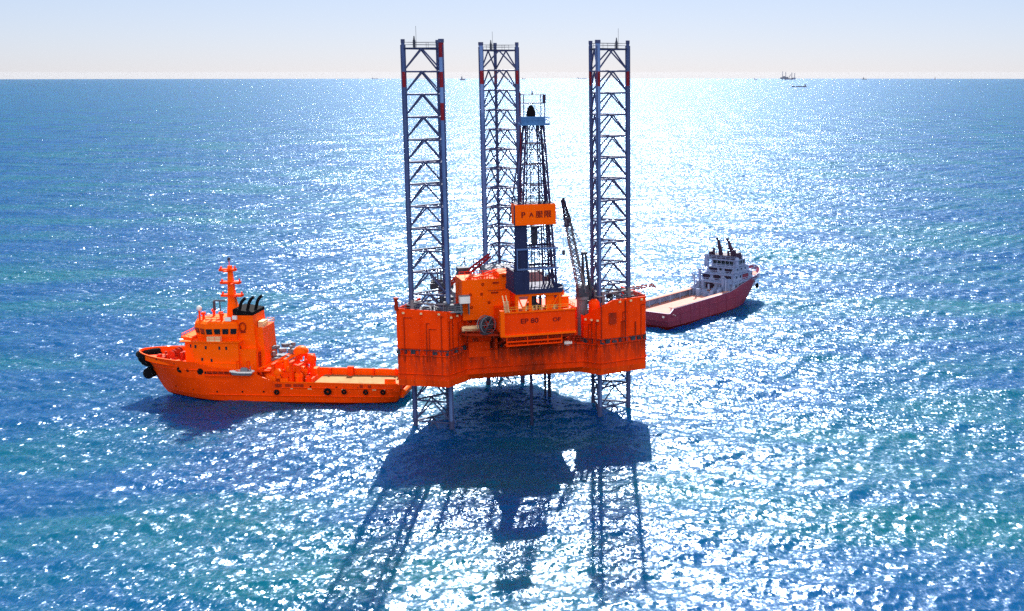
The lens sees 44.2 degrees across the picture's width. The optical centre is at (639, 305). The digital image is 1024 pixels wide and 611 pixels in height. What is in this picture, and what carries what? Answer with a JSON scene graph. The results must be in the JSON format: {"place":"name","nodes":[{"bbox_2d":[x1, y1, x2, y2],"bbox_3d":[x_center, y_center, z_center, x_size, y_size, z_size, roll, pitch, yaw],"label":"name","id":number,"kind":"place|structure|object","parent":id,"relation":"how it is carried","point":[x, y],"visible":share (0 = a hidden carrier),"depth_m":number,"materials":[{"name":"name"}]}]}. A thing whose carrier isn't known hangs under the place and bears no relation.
{"place":"outdoors","nodes":[
{"label":"outdoors","id":0,"kind":"place"},
{"bbox_2d":[0,79,1023,610],"bbox_3d":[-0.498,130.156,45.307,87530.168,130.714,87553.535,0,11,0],"label":"sea","id":1,"kind":"structure","parent":0,"point":[828,415],"depth_m":316.40,"materials":[{"name":"liquid"}]},
{"bbox_2d":[136,257,411,404],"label":"supply ship","id":2,"kind":"object","parent":1,"relation":"on","point":[210,355],"visible":0.97,"depth_m":277.68,"materials":[{"name":"paint"}]},
{"bbox_2d":[229,366,253,375],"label":"rescue boat","id":3,"kind":"object","parent":2,"relation":"hanging from","point":[244,371],"visible":1,"depth_m":274.97,"materials":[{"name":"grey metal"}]},
{"bbox_2d":[324,388,331,394],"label":"tyre fender","id":4,"kind":"object","parent":2,"relation":"attached to","point":[327,389],"visible":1,"depth_m":275.12,"materials":[{"name":"black rubber"}]},
{"bbox_2d":[393,26,655,429],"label":"jackup rig","id":5,"kind":"object","parent":1,"relation":"on","point":[437,347],"visible":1,"depth_m":255.81,"materials":[{"name":"paint"}]},
{"bbox_2d":[458,295,469,314],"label":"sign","id":6,"kind":"object","parent":5,"relation":"on","point":[464,299],"visible":1,"depth_m":250.22,"materials":[{"name":"white metal"}]},
{"bbox_2d":[461,325,479,333],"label":"storage tank","id":7,"kind":"object","parent":5,"relation":"on","point":[464,328],"visible":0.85,"depth_m":251.91,"materials":[{"name":"beige paint"}]},
{"bbox_2d":[477,315,495,334],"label":"hose reel","id":8,"kind":"object","parent":5,"relation":"on","point":[489,319],"visible":1,"depth_m":250.88,"materials":[{"name":"grey metal"}]},
{"bbox_2d":[529,374,533,424],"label":"conductor pipe","id":9,"kind":"object","parent":5,"relation":"attached to","point":[531,399],"visible":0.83,"depth_m":259.41,"materials":[{"name":"black metal"}]},
{"bbox_2d":[543,374,546,395],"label":"caisson pipe","id":10,"kind":"object","parent":5,"relation":"attached to","point":[545,384],"visible":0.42,"depth_m":282.11,"materials":[{"name":"black metal"}]},
{"bbox_2d":[547,374,550,396],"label":"caisson pipe","id":11,"kind":"object","parent":5,"relation":"attached to","point":[549,385],"visible":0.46,"depth_m":281.85,"materials":[{"name":"black metal"}]},
{"bbox_2d":[646,237,759,329],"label":"supply ship","id":12,"kind":"object","parent":1,"relation":"on","point":[725,282],"visible":0.99,"depth_m":386.67,"materials":[{"name":"red paint"}]},
{"bbox_2d":[780,72,795,79],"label":"distant rig","id":13,"kind":"object","parent":1,"relation":"on","point":[785,78],"visible":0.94,"depth_m":15596.61},
{"bbox_2d":[0,0,1023,78],"label":"sky","id":14,"kind":"structure","parent":0,"point":[40,39],"materials":[{"name":"white"}]}
]}

